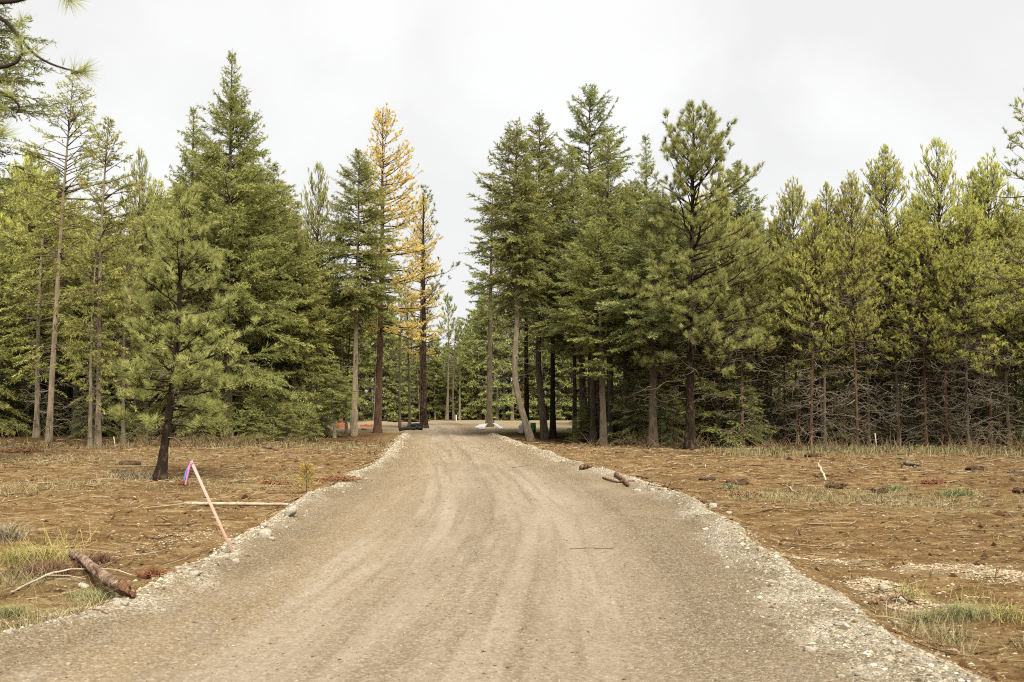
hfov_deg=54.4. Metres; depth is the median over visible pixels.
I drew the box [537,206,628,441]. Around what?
conifer
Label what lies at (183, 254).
conifer
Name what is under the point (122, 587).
log
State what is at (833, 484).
root heap
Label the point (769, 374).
fir tree
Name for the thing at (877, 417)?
pine tree
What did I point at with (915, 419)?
young fir
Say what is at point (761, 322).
conifer
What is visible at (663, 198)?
conifer
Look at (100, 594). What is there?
grass tuft
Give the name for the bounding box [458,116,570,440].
fir tree
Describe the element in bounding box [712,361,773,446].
young fir
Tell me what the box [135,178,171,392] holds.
conifer
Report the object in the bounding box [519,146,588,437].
fir tree
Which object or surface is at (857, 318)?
pine tree
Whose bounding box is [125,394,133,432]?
young fir
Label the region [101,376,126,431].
young fir
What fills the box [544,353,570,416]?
conifer
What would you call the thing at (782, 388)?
conifer
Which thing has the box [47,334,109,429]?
conifer
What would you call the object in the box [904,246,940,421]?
conifer
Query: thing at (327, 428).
young fir
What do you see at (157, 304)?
conifer
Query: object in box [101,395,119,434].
young fir
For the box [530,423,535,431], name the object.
green drum
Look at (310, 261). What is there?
conifer
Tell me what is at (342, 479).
brush pile
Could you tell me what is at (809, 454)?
root heap
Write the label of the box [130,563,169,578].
brush pile
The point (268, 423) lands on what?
young fir
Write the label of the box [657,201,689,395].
conifer
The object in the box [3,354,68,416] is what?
conifer
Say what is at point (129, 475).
grass tuft
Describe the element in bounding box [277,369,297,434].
young fir
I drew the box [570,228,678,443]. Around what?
conifer
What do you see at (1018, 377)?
conifer
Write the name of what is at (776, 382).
conifer
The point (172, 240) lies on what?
fir tree
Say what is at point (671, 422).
young fir
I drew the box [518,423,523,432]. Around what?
water tank
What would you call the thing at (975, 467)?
root heap
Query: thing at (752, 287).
conifer
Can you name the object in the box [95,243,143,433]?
conifer
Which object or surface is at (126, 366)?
conifer
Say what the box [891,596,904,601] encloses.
stone
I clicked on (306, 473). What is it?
sapling
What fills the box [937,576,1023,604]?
grass stalks
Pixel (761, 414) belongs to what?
young fir
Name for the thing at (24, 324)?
conifer
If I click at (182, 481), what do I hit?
brush pile
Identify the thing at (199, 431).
fir tree
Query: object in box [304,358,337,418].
conifer
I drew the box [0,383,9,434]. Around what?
young fir
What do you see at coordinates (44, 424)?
young fir
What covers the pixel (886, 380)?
conifer
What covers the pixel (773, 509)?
twigs
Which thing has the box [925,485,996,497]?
grass tuft
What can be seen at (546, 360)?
conifer
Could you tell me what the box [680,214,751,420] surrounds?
conifer
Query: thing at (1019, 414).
young fir
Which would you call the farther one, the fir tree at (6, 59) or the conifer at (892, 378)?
the conifer at (892, 378)
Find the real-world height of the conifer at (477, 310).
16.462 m
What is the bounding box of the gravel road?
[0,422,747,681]
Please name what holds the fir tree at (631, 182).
on the ground at (142, 522)
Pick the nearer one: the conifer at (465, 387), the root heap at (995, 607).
the root heap at (995, 607)
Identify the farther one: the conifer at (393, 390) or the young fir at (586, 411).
the conifer at (393, 390)
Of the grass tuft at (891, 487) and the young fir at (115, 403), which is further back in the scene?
the young fir at (115, 403)
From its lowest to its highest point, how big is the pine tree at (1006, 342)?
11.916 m
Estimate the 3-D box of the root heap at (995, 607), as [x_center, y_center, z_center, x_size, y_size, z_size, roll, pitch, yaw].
[4.516,2.491,9.225,0.270,0.231,0.295,-3,-5,41]
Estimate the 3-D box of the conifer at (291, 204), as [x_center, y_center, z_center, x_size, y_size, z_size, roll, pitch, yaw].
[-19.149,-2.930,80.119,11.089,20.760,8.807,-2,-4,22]
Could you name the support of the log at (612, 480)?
on the gravel bank at (716, 599)
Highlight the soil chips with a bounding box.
[0,441,1023,681]
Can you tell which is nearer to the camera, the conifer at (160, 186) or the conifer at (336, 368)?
the conifer at (160, 186)
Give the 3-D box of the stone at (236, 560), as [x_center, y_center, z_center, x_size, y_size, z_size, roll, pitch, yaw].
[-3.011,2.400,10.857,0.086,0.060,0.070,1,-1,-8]
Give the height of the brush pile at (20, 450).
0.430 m
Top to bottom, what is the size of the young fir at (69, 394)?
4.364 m
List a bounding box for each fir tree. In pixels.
[0,1,72,388]
[0,74,137,441]
[42,116,152,446]
[47,225,112,414]
[55,227,125,447]
[89,237,153,442]
[115,404,149,441]
[127,50,322,440]
[132,106,236,439]
[180,399,219,442]
[207,195,289,435]
[217,161,329,438]
[231,396,270,441]
[259,200,336,435]
[270,402,302,441]
[290,407,325,442]
[305,148,405,435]
[314,363,357,437]
[337,319,364,433]
[384,295,411,427]
[390,284,418,425]
[406,340,433,421]
[414,341,442,420]
[426,336,450,419]
[440,319,468,420]
[450,334,480,419]
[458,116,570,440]
[459,188,514,426]
[487,174,542,433]
[489,110,582,439]
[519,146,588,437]
[532,145,596,437]
[545,83,651,430]
[555,132,650,442]
[564,408,589,441]
[597,417,599,439]
[606,179,643,440]
[613,135,686,434]
[617,347,700,444]
[665,315,778,445]
[697,159,783,441]
[725,196,793,435]
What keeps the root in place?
on the ground at (142, 522)
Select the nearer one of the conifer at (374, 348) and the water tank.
the water tank
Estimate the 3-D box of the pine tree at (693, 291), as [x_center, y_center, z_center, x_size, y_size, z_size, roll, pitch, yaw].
[8.261,-2.891,44.444,7.074,15.994,8.316,1,-4,-17]
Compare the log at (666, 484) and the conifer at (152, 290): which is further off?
the conifer at (152, 290)
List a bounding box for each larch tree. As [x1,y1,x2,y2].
[340,102,443,432]
[391,192,445,422]
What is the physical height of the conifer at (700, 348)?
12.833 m
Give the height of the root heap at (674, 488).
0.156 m
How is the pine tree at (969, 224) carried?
on the ground at (142, 522)
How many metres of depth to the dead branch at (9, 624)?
8.79 m
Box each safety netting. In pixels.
[336,423,344,427]
[360,424,372,426]
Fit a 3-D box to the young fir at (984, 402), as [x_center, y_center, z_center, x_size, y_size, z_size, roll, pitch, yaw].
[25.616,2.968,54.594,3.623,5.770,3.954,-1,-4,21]
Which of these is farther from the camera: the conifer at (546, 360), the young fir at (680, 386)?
the conifer at (546, 360)
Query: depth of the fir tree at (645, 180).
53.88 m
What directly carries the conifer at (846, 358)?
on the ground at (142, 522)
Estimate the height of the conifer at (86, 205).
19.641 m
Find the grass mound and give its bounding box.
[0,536,97,567]
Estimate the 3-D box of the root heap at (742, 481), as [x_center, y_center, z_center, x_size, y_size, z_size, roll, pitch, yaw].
[5.533,3.547,24.380,0.963,0.382,0.907,-3,-5,36]
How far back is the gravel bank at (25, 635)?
9.35 m
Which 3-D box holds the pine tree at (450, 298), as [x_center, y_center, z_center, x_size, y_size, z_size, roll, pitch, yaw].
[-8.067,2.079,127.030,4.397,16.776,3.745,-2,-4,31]
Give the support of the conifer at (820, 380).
on the ground at (142, 522)
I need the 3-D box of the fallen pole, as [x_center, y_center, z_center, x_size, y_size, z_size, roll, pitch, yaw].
[-5.165,3.038,18.533,2.717,0.181,0.088,-2,-4,31]
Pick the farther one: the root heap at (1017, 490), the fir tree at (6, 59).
the fir tree at (6, 59)
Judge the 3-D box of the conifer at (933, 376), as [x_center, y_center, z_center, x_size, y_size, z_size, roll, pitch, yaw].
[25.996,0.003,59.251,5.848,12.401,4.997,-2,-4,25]
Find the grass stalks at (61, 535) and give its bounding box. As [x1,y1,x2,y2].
[6,516,106,548]
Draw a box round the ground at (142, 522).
[0,408,1023,681]
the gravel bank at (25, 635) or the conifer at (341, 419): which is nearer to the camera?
the gravel bank at (25, 635)
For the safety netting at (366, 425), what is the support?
on the ground at (142, 522)
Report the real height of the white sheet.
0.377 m
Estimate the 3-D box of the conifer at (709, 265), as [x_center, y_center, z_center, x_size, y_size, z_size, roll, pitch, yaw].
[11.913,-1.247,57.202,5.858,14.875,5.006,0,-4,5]
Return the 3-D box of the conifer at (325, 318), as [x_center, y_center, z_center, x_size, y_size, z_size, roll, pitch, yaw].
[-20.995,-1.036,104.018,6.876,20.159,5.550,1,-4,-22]
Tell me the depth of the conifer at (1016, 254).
56.11 m
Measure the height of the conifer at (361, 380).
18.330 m
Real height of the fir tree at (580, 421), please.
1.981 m
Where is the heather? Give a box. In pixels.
[74,547,122,567]
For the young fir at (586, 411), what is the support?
on the ground at (142, 522)
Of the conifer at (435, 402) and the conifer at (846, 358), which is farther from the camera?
the conifer at (435, 402)
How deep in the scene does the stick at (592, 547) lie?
12.26 m
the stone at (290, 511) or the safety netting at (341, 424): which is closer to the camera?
the stone at (290, 511)
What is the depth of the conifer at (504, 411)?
133.62 m
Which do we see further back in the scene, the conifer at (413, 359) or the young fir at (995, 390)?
the conifer at (413, 359)
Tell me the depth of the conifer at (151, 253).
58.83 m
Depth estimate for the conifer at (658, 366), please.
62.20 m
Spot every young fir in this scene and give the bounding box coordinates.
[0,376,33,436]
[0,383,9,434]
[6,376,33,434]
[21,386,34,423]
[30,386,64,435]
[40,392,68,433]
[55,377,82,432]
[60,370,120,438]
[67,392,87,434]
[81,382,103,433]
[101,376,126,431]
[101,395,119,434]
[102,373,136,424]
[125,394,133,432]
[131,382,165,435]
[232,385,247,435]
[254,389,285,435]
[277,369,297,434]
[289,383,326,436]
[309,388,340,435]
[494,372,507,418]
[499,372,511,418]
[564,391,599,441]
[597,374,621,433]
[607,353,668,444]
[613,383,634,441]
[657,356,696,433]
[658,387,685,446]
[678,385,713,442]
[681,354,716,433]
[707,353,772,439]
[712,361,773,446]
[733,372,776,443]
[752,370,781,418]
[777,352,838,442]
[781,388,798,435]
[787,363,829,427]
[800,367,838,435]
[815,353,873,441]
[815,358,874,445]
[820,359,875,437]
[827,349,895,443]
[859,352,909,439]
[895,382,916,432]
[901,358,965,444]
[901,389,943,439]
[940,367,986,437]
[941,353,1003,442]
[950,352,1009,441]
[979,369,1003,422]
[986,388,1023,445]
[995,357,1023,444]
[999,374,1023,439]
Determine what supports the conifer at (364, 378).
on the ground at (142, 522)
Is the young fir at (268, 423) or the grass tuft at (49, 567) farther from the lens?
the young fir at (268, 423)
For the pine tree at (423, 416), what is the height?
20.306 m
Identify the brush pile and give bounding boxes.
[0,446,59,453]
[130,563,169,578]
[173,479,195,484]
[256,478,291,484]
[310,472,366,481]
[353,436,377,440]
[715,488,758,496]
[912,477,947,483]
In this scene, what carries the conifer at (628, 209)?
on the ground at (142, 522)
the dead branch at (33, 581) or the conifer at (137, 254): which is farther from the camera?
the conifer at (137, 254)
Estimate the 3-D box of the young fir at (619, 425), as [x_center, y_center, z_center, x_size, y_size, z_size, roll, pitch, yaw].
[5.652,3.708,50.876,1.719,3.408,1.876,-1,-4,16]
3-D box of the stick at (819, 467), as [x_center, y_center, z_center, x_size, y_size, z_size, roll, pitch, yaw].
[8.493,3.564,27.316,0.118,0.362,2.279,-1,-4,12]
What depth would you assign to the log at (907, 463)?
32.00 m
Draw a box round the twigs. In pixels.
[0,438,1023,680]
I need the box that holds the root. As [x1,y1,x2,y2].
[868,592,921,604]
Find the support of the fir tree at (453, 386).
on the ground at (142, 522)
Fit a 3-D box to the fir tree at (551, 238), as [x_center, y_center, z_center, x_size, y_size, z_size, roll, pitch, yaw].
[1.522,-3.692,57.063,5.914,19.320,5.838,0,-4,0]
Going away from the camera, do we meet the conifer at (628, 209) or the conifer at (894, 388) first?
the conifer at (628, 209)
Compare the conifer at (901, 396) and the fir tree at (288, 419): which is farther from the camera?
the conifer at (901, 396)
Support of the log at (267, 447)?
on the ground at (142, 522)
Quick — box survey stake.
[183,460,233,552]
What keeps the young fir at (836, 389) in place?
on the ground at (142, 522)
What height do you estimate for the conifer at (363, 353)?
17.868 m
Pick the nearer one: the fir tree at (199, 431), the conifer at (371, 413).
the fir tree at (199, 431)
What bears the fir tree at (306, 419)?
on the ground at (142, 522)
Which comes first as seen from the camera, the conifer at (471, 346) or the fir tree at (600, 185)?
the fir tree at (600, 185)
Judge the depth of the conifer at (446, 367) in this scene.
136.73 m
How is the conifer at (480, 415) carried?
on the ground at (142, 522)
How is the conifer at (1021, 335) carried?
on the ground at (142, 522)
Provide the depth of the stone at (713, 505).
17.62 m
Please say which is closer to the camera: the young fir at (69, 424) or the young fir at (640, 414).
the young fir at (640, 414)
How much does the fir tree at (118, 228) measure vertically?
15.844 m
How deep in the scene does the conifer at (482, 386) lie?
137.33 m
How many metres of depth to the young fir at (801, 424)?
52.02 m
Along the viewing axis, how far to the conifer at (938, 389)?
46.41 m
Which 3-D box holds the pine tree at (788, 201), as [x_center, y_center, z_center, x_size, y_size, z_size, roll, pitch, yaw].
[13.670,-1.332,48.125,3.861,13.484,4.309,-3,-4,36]
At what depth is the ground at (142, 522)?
18.25 m
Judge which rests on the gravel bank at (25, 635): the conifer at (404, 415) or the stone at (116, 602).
the stone at (116, 602)
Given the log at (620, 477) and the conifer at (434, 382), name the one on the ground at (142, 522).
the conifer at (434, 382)
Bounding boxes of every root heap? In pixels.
[109,469,126,472]
[119,460,140,464]
[670,485,682,489]
[698,476,715,480]
[718,478,761,486]
[804,452,821,457]
[825,478,850,488]
[864,485,888,493]
[965,464,989,470]
[986,601,1010,613]
[1005,467,1023,474]
[1008,487,1023,492]
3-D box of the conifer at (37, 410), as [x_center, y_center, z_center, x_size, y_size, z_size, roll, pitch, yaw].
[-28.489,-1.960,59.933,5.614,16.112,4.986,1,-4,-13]
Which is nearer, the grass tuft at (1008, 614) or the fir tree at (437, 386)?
the grass tuft at (1008, 614)
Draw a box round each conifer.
[0,162,48,408]
[0,177,56,387]
[0,178,85,437]
[0,199,73,434]
[0,210,37,410]
[0,217,47,436]
[0,254,12,397]
[1,167,48,391]
[2,169,115,431]
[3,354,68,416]
[17,214,142,435]
[24,243,118,422]
[30,214,72,421]
[36,171,81,405]
[40,204,143,437]
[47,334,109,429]
[51,194,101,406]
[65,253,118,402]
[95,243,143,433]
[101,212,126,410]
[108,240,181,435]
[109,243,144,412]
[112,197,170,434]
[114,202,154,413]
[115,186,224,436]
[121,207,172,412]
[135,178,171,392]
[137,178,196,414]
[154,165,238,434]
[161,164,276,436]
[198,164,321,426]
[214,157,275,341]
[225,184,318,437]
[256,237,350,434]
[274,179,340,338]
[277,207,339,400]
[287,270,377,433]
[300,238,335,418]
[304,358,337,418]
[314,313,351,419]
[327,313,351,419]
[332,305,361,420]
[342,299,375,420]
[343,326,372,418]
[344,297,376,378]
[346,296,373,419]
[352,298,376,418]
[360,295,412,421]
[360,297,388,407]
[362,299,394,419]
[362,303,395,375]
[362,334,373,418]
[372,332,406,420]
[382,310,412,421]
[382,321,409,421]
[382,341,407,421]
[382,341,417,421]
[389,353,416,421]
[395,320,426,421]
[405,359,431,421]
[406,352,418,420]
[407,364,431,420]
[415,337,454,419]
[427,367,445,419]
[438,342,460,419]
[438,365,454,404]
[440,344,474,419]
[441,348,458,404]
[441,389,468,418]
[445,319,479,418]
[449,340,482,415]
[449,351,480,419]
[457,326,478,417]
[459,313,484,418]
[460,295,501,419]
[461,294,510,419]
[462,308,482,418]
[465,292,507,376]
[466,325,502,418]
[475,296,516,419]
[492,296,512,419]
[492,299,534,419]
[492,332,519,418]
[494,291,523,419]
[500,309,544,419]
[505,326,533,419]
[511,208,599,439]
[511,316,549,419]
[519,316,558,419]
[519,339,548,419]
[529,341,566,418]
[530,331,570,419]
[534,234,613,395]
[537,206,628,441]
[542,298,571,418]
[542,339,578,419]
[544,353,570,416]
[548,216,651,445]
[555,197,617,431]
[555,340,587,419]
[555,351,570,417]
[560,347,587,417]
[561,348,587,417]
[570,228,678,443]
[580,196,648,414]
[586,204,714,446]
[587,208,617,424]
[602,193,723,419]
[609,231,707,444]
[613,354,622,403]
[615,196,647,391]
[615,225,712,404]
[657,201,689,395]
[670,209,747,440]
[679,194,747,421]
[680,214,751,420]
[696,218,803,446]
[696,230,799,444]
[752,358,792,418]
[754,266,804,435]
[768,232,808,418]
[768,357,800,419]
[769,315,879,437]
[773,243,806,421]
[781,246,859,445]
[815,235,884,429]
[822,238,922,445]
[849,237,914,443]
[852,323,918,436]
[867,230,899,440]
[886,230,919,423]
[888,233,985,445]
[891,365,927,430]
[892,257,948,443]
[900,233,1008,424]
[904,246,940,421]
[911,243,970,436]
[917,240,993,442]
[958,216,1023,446]
[970,239,1023,443]
[977,240,1023,423]
[987,209,1023,415]
[996,269,1023,375]
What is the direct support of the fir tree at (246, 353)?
on the ground at (142, 522)
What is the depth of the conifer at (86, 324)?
69.01 m
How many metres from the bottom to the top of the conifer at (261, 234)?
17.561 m
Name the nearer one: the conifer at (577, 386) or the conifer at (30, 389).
the conifer at (30, 389)
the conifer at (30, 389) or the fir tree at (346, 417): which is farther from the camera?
the conifer at (30, 389)
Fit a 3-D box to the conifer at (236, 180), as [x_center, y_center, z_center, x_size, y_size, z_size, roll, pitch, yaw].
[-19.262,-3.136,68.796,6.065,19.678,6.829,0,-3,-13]
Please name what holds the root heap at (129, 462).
on the ground at (142, 522)
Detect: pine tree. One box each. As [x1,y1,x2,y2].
[0,0,104,148]
[0,147,72,435]
[106,181,260,480]
[109,148,175,434]
[288,161,350,426]
[389,184,460,427]
[433,292,465,420]
[613,98,794,449]
[686,161,752,442]
[734,220,801,444]
[757,176,829,445]
[759,211,808,444]
[768,199,862,447]
[771,180,873,447]
[799,227,890,445]
[809,169,899,447]
[833,202,927,444]
[841,143,964,446]
[863,192,964,444]
[873,220,977,446]
[884,136,997,446]
[921,189,1021,448]
[932,168,1023,445]
[938,152,1023,446]
[949,205,1023,446]
[968,88,1023,311]
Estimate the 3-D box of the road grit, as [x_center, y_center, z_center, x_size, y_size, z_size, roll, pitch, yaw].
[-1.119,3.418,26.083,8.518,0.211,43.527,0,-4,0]
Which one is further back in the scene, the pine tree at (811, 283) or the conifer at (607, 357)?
the conifer at (607, 357)
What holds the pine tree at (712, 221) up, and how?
on the ground at (142, 522)
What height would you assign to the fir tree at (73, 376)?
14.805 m
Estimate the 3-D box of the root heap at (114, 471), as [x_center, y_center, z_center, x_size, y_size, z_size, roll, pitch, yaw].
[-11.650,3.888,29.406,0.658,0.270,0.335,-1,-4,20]
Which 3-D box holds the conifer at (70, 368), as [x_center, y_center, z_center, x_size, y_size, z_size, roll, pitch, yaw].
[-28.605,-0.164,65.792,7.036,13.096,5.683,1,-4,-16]
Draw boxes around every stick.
[570,547,611,548]
[817,462,825,479]
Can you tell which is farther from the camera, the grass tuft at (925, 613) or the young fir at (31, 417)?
the young fir at (31, 417)
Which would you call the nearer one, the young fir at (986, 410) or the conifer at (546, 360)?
the young fir at (986, 410)
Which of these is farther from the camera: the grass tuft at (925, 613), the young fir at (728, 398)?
the young fir at (728, 398)
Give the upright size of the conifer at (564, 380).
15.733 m
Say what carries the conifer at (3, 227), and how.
on the ground at (142, 522)
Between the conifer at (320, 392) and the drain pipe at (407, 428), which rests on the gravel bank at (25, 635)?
the drain pipe at (407, 428)
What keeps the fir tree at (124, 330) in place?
on the ground at (142, 522)
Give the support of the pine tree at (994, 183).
on the ground at (142, 522)
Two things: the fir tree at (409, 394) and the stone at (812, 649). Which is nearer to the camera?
the stone at (812, 649)
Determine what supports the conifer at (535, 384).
on the ground at (142, 522)
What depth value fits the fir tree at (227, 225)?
53.78 m
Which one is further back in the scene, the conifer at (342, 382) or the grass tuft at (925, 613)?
the conifer at (342, 382)
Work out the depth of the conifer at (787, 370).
62.22 m
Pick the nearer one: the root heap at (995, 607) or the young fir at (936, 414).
the root heap at (995, 607)
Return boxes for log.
[64,548,135,596]
[258,445,279,450]
[579,463,592,469]
[602,477,634,482]
[614,472,628,485]
[636,474,648,478]
[656,480,670,487]
[698,498,720,505]
[903,461,921,465]
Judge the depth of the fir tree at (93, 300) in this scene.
45.41 m
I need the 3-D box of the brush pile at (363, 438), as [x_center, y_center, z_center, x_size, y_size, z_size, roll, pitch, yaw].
[-8.104,5.327,54.799,1.879,0.319,1.252,1,-4,-19]
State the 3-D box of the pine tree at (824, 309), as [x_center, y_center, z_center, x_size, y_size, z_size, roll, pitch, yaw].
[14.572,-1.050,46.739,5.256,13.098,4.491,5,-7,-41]
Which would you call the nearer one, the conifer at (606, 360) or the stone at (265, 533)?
the stone at (265, 533)
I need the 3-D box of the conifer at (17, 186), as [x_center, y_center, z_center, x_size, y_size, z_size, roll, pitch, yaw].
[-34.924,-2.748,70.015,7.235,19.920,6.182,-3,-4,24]
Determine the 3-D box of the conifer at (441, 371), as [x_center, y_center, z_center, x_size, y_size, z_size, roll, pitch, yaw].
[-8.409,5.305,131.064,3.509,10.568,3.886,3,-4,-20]
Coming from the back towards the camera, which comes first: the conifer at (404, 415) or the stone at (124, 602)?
the conifer at (404, 415)
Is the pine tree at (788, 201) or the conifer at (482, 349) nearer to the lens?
the pine tree at (788, 201)
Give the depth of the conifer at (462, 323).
136.84 m
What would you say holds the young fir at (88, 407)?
on the ground at (142, 522)
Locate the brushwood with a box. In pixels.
[0,426,1023,452]
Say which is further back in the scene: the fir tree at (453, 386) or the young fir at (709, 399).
the fir tree at (453, 386)
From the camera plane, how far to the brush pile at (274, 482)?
24.82 m
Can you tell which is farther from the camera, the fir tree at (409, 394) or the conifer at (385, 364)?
the conifer at (385, 364)
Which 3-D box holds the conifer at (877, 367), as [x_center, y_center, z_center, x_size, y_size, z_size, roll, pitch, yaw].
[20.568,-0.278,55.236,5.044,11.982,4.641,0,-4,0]
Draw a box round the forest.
[4,350,1023,418]
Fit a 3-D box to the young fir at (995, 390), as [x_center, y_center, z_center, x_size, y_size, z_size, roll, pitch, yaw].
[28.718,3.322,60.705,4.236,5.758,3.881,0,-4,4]
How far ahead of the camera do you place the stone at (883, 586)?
10.41 m
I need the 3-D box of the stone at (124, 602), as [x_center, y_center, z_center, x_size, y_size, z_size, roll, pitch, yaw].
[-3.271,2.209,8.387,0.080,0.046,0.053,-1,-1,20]
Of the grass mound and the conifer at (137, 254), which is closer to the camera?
the grass mound
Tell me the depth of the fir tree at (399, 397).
82.61 m
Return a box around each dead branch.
[0,608,107,627]
[9,568,134,593]
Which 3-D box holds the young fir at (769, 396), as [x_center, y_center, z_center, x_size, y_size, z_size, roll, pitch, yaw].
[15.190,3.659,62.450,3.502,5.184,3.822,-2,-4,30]
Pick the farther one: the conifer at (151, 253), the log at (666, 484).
the conifer at (151, 253)
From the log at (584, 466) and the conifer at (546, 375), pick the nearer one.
the log at (584, 466)
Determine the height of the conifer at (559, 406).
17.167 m
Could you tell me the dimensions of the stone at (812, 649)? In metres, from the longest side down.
0.107 x 0.060 x 0.053 m
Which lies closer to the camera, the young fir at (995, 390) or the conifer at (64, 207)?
the young fir at (995, 390)
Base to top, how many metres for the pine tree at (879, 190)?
15.152 m
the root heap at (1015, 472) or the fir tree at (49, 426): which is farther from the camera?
the fir tree at (49, 426)
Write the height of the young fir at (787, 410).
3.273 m
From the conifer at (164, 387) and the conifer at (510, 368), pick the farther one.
the conifer at (510, 368)
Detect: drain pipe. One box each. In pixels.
[399,426,415,430]
[407,425,422,429]
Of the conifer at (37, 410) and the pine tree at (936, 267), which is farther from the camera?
the conifer at (37, 410)
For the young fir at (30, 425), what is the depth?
64.65 m
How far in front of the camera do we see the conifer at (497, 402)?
129.69 m
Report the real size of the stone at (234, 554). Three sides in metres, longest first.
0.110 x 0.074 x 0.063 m
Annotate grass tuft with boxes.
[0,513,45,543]
[0,600,36,619]
[1,551,101,580]
[59,581,139,603]
[94,469,153,478]
[716,483,746,489]
[871,482,915,492]
[878,572,940,600]
[899,606,945,623]
[916,598,1004,623]
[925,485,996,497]
[961,595,1023,626]
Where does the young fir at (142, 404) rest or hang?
on the ground at (142, 522)
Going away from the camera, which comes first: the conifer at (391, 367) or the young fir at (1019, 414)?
the young fir at (1019, 414)
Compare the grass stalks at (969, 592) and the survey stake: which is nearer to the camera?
the grass stalks at (969, 592)
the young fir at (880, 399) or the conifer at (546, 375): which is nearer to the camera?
the young fir at (880, 399)
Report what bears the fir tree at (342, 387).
on the ground at (142, 522)
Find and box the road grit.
[0,441,924,681]
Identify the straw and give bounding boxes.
[0,440,1023,681]
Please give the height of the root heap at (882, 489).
0.204 m
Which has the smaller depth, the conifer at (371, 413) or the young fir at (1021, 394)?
the young fir at (1021, 394)
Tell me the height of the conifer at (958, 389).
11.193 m
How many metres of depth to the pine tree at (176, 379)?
26.21 m
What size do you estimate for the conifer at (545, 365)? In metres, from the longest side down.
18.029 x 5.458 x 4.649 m
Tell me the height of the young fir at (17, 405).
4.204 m
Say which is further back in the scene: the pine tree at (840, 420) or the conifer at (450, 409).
the conifer at (450, 409)
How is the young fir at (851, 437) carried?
on the ground at (142, 522)
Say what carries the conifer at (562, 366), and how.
on the ground at (142, 522)
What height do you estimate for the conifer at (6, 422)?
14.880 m
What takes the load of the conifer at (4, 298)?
on the ground at (142, 522)
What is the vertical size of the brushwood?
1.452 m
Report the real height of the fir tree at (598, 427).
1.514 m
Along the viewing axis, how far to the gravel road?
8.76 m
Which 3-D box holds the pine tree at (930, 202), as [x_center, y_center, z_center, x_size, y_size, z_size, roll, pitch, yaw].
[20.137,-2.356,46.439,4.997,15.049,5.168,6,-8,-42]
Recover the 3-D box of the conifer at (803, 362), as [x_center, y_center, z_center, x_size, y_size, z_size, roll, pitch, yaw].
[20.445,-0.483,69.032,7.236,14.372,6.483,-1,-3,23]
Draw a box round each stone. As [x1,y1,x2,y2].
[78,582,88,587]
[112,600,120,605]
[120,600,128,605]
[188,571,200,575]
[229,552,238,555]
[232,558,239,563]
[257,528,271,538]
[284,505,296,516]
[708,503,716,508]
[803,646,818,652]
[837,674,844,678]
[878,584,887,589]
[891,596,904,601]
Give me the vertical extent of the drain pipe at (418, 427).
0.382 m
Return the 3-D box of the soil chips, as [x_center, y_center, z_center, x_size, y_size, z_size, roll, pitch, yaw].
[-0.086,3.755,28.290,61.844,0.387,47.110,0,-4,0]
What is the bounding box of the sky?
[0,0,1023,398]
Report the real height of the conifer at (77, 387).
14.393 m
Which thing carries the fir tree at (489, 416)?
on the ground at (142, 522)
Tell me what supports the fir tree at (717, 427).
on the ground at (142, 522)
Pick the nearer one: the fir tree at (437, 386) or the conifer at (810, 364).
the conifer at (810, 364)
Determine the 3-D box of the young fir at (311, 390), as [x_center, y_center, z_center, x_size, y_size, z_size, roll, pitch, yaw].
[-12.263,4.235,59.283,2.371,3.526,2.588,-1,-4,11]
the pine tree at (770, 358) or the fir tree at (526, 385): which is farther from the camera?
the fir tree at (526, 385)
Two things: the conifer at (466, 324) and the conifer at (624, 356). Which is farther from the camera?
the conifer at (466, 324)
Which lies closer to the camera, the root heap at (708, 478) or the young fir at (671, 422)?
the root heap at (708, 478)
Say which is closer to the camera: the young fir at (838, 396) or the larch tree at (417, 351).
the young fir at (838, 396)
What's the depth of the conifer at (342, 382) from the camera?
132.10 m
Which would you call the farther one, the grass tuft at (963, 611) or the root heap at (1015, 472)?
the root heap at (1015, 472)
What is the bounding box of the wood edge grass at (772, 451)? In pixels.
[0,438,1023,459]
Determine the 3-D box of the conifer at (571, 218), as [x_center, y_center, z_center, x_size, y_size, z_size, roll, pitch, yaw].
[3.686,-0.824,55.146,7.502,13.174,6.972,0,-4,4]
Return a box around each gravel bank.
[0,422,412,652]
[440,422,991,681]
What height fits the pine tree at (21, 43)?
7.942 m
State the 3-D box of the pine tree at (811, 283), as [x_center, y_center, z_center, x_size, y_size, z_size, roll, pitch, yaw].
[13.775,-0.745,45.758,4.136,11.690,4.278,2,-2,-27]
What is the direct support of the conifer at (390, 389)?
on the ground at (142, 522)
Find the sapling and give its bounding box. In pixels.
[290,463,320,491]
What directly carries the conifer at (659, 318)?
on the ground at (142, 522)
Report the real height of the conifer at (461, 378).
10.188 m
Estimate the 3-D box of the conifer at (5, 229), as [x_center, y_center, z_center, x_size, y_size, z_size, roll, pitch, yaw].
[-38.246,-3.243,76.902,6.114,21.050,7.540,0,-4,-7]
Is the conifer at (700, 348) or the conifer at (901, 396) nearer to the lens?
the conifer at (700, 348)
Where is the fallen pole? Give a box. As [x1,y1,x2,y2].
[183,501,288,505]
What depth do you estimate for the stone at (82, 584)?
10.77 m
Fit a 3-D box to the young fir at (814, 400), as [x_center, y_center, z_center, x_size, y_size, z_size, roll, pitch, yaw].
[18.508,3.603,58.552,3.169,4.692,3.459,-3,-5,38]
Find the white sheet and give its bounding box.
[475,424,486,428]
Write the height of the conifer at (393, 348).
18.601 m
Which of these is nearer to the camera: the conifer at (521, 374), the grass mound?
the grass mound
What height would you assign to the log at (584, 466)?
0.257 m

